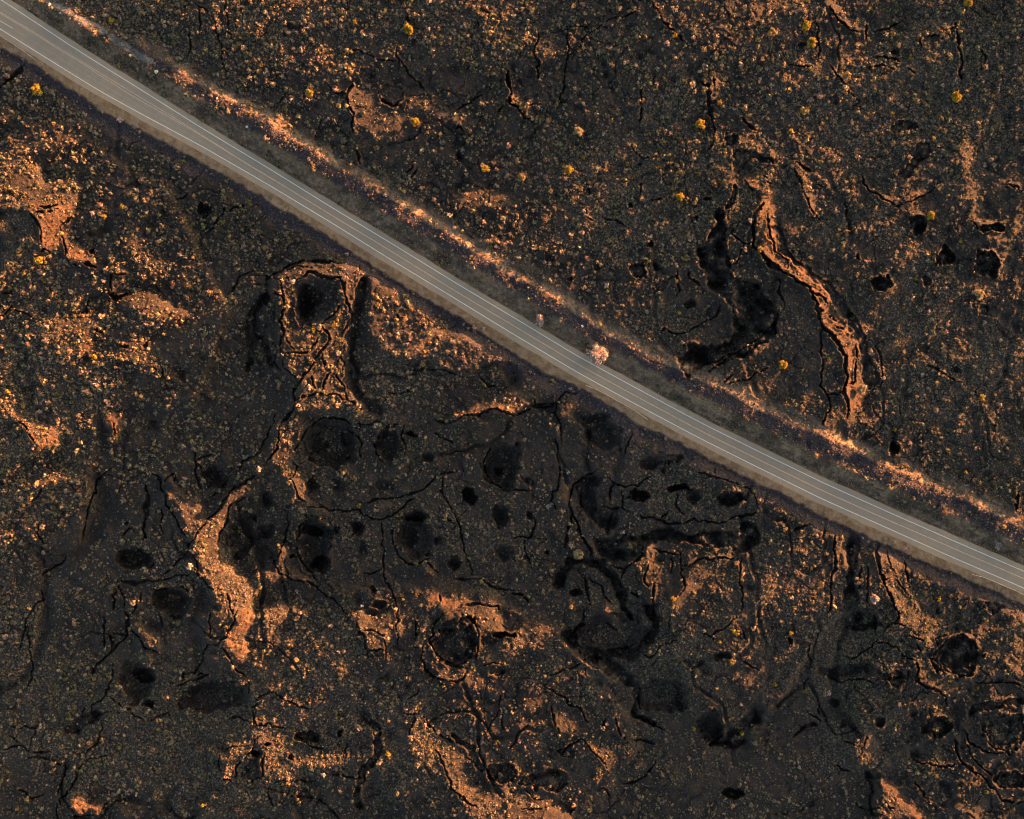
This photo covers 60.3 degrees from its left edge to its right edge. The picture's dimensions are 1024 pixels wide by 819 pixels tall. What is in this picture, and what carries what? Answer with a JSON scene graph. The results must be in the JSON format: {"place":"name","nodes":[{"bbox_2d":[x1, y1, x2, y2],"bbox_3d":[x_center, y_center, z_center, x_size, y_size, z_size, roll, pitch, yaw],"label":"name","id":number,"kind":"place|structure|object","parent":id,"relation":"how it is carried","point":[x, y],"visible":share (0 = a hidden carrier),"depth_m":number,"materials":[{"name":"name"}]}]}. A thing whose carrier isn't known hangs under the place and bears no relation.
{"place":"outdoors","nodes":[
{"label":"outdoors","id":0,"kind":"place"},
{"bbox_2d":[0,0,1023,818],"bbox_3d":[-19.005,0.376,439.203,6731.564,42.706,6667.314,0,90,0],"label":"ground","id":1,"kind":"structure","parent":0,"point":[594,492],"depth_m":430.39,"materials":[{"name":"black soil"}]},
{"bbox_2d":[31,83,42,95],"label":"tree","id":2,"kind":"object","parent":1,"relation":"on","point":[36,89],"visible":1,"depth_m":434.75,"materials":[{"name":"yellow plant"}]},
{"bbox_2d":[33,256,42,263],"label":"tree","id":3,"kind":"object","parent":1,"relation":"on","point":[38,260],"visible":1,"depth_m":425.51,"materials":[{"name":"yellow plant"}]},
{"bbox_2d":[186,563,192,569],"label":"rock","id":4,"kind":"object","parent":1,"relation":"on","point":[189,566],"visible":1,"depth_m":427.13,"materials":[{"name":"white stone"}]},
{"bbox_2d":[305,89,312,96],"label":"tree","id":5,"kind":"object","parent":1,"relation":"on","point":[308,92],"visible":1,"depth_m":425.75,"materials":[{"name":"yellow plant"}]},
{"bbox_2d":[404,23,412,34],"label":"tree","id":6,"kind":"object","parent":1,"relation":"on","point":[408,28],"visible":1,"depth_m":426.83,"materials":[{"name":"yellow plant"}]},
{"bbox_2d":[410,118,419,125],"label":"tree","id":7,"kind":"object","parent":1,"relation":"on","point":[415,121],"visible":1,"depth_m":424.45,"materials":[{"name":"yellow plant"}]},
{"bbox_2d":[481,164,489,171],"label":"tree","id":8,"kind":"object","parent":1,"relation":"on","point":[484,168],"visible":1,"depth_m":426.23,"materials":[{"name":"orange plant"}]},
{"bbox_2d":[0,0,1023,818],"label":"shrubs","id":9,"kind":"object","parent":1,"relation":"on","point":[140,398],"visible":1,"depth_m":429.44,"materials":[{"name":"brown plant"}]},
{"bbox_2d":[0,0,1023,818],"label":"rubble","id":10,"kind":"object","parent":1,"relation":"on","point":[532,372],"visible":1,"depth_m":430.03,"materials":[{"name":"brown stone"}]},
{"bbox_2d":[517,173,525,181],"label":"tree","id":11,"kind":"object","parent":1,"relation":"on","point":[521,176],"visible":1,"depth_m":429.13,"materials":[{"name":"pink plant"}]},
{"bbox_2d":[535,314,543,326],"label":"tree","id":12,"kind":"object","parent":1,"relation":"on","point":[540,320],"visible":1,"depth_m":428.81,"materials":[{"name":"pink plant"}]},
{"bbox_2d":[564,165,573,174],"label":"tree","id":13,"kind":"object","parent":1,"relation":"on","point":[568,170],"visible":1,"depth_m":428.13,"materials":[{"name":"yellow plant"}]},
{"bbox_2d":[573,127,582,135],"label":"tree","id":14,"kind":"object","parent":1,"relation":"on","point":[578,131],"visible":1,"depth_m":426.77,"materials":[{"name":"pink plant"}]},
{"bbox_2d":[573,549,583,559],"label":"tree","id":15,"kind":"object","parent":1,"relation":"on","point":[578,554],"visible":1,"depth_m":433.86,"materials":[{"name":"green plant"}]},
{"bbox_2d":[585,343,608,365],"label":"tree","id":16,"kind":"object","parent":1,"relation":"on","point":[597,352],"visible":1,"depth_m":425.93,"materials":[{"name":"pink plant"}]},
{"bbox_2d":[586,385,647,419],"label":"guardrail","id":17,"kind":"object","parent":1,"relation":"on","point":[618,401],"visible":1,"depth_m":431.30,"materials":[{"name":"metal"}]},
{"bbox_2d":[676,192,684,200],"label":"tree","id":18,"kind":"object","parent":1,"relation":"on","point":[680,196],"visible":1,"depth_m":426.00,"materials":[{"name":"yellow plant"}]},
{"bbox_2d":[695,119,704,128],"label":"tree","id":19,"kind":"object","parent":1,"relation":"on","point":[699,123],"visible":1,"depth_m":428.40,"materials":[{"name":"yellow plant"}]},
{"bbox_2d":[767,28,776,36],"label":"tree","id":20,"kind":"object","parent":1,"relation":"on","point":[772,32],"visible":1,"depth_m":424.15,"materials":[{"name":"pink plant"}]},
{"bbox_2d":[779,360,787,368],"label":"tree","id":21,"kind":"object","parent":1,"relation":"on","point":[783,364],"visible":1,"depth_m":423.18,"materials":[{"name":"yellow plant"}]},
{"bbox_2d":[800,106,808,115],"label":"tree","id":22,"kind":"object","parent":1,"relation":"on","point":[804,112],"visible":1,"depth_m":427.06,"materials":[{"name":"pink plant"}]},
{"bbox_2d":[803,20,810,30],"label":"tree","id":23,"kind":"object","parent":1,"relation":"on","point":[807,26],"visible":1,"depth_m":426.45,"materials":[{"name":"yellow plant"}]},
{"bbox_2d":[806,37,817,47],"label":"tree","id":24,"kind":"object","parent":1,"relation":"on","point":[811,41],"visible":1,"depth_m":426.89,"materials":[{"name":"yellow plant"}]},
{"bbox_2d":[841,71,850,79],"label":"tree","id":25,"kind":"object","parent":1,"relation":"on","point":[847,74],"visible":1,"depth_m":425.61,"materials":[{"name":"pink plant"}]},
{"bbox_2d":[855,385,866,394],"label":"tree","id":26,"kind":"object","parent":1,"relation":"on","point":[861,389],"visible":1,"depth_m":425.90,"materials":[{"name":"beige plant"}]},
{"bbox_2d":[870,594,879,603],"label":"tree","id":27,"kind":"object","parent":1,"relation":"on","point":[874,599],"visible":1,"depth_m":421.78,"materials":[{"name":"pink plant"}]},
{"bbox_2d":[927,211,934,219],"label":"tree","id":28,"kind":"object","parent":1,"relation":"on","point":[931,214],"visible":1,"depth_m":425.53,"materials":[{"name":"yellow plant"}]},
{"bbox_2d":[951,91,961,102],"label":"tree","id":29,"kind":"object","parent":1,"relation":"on","point":[957,97],"visible":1,"depth_m":427.01,"materials":[{"name":"yellow plant"}]},
{"bbox_2d":[963,0,972,6],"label":"tree","id":30,"kind":"object","parent":1,"relation":"on","point":[969,3],"visible":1,"depth_m":427.78,"materials":[{"name":"yellow plant"}]},
{"bbox_2d":[971,289,984,299],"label":"tree","id":31,"kind":"object","parent":1,"relation":"on","point":[979,294],"visible":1,"depth_m":426.61,"materials":[{"name":"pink plant"}]},
{"bbox_2d":[994,539,1002,549],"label":"bush","id":32,"kind":"object","parent":1,"relation":"on","point":[998,544],"visible":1,"depth_m":430.37,"materials":[{"name":"grey plant"}]},
{"bbox_2d":[0,0,1023,592],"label":"road","id":33,"kind":"structure","parent":0,"point":[154,118],"depth_m":433.56,"materials":[{"name":"grey asphalt"}]},
{"bbox_2d":[1,12,1021,577],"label":"line","id":34,"kind":"object","parent":33,"relation":"on","point":[471,300],"visible":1,"depth_m":433.55,"materials":[{"name":"yellow paint"}]},
{"bbox_2d":[1,0,1022,570],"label":"edge line","id":35,"kind":"object","parent":33,"relation":"on","point":[485,300],"visible":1,"depth_m":433.53,"materials":[{"name":"white paint"}]},
{"bbox_2d":[1,29,1022,587],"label":"edge line","id":36,"kind":"object","parent":33,"relation":"on","point":[489,319],"visible":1,"depth_m":433.51,"materials":[{"name":"white paint"}]},
{"bbox_2d":[0,13,1023,578],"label":"line","id":37,"kind":"object","parent":33,"relation":"on","point":[486,309],"visible":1,"depth_m":433.52,"materials":[{"name":"yellow paint"}]}
]}

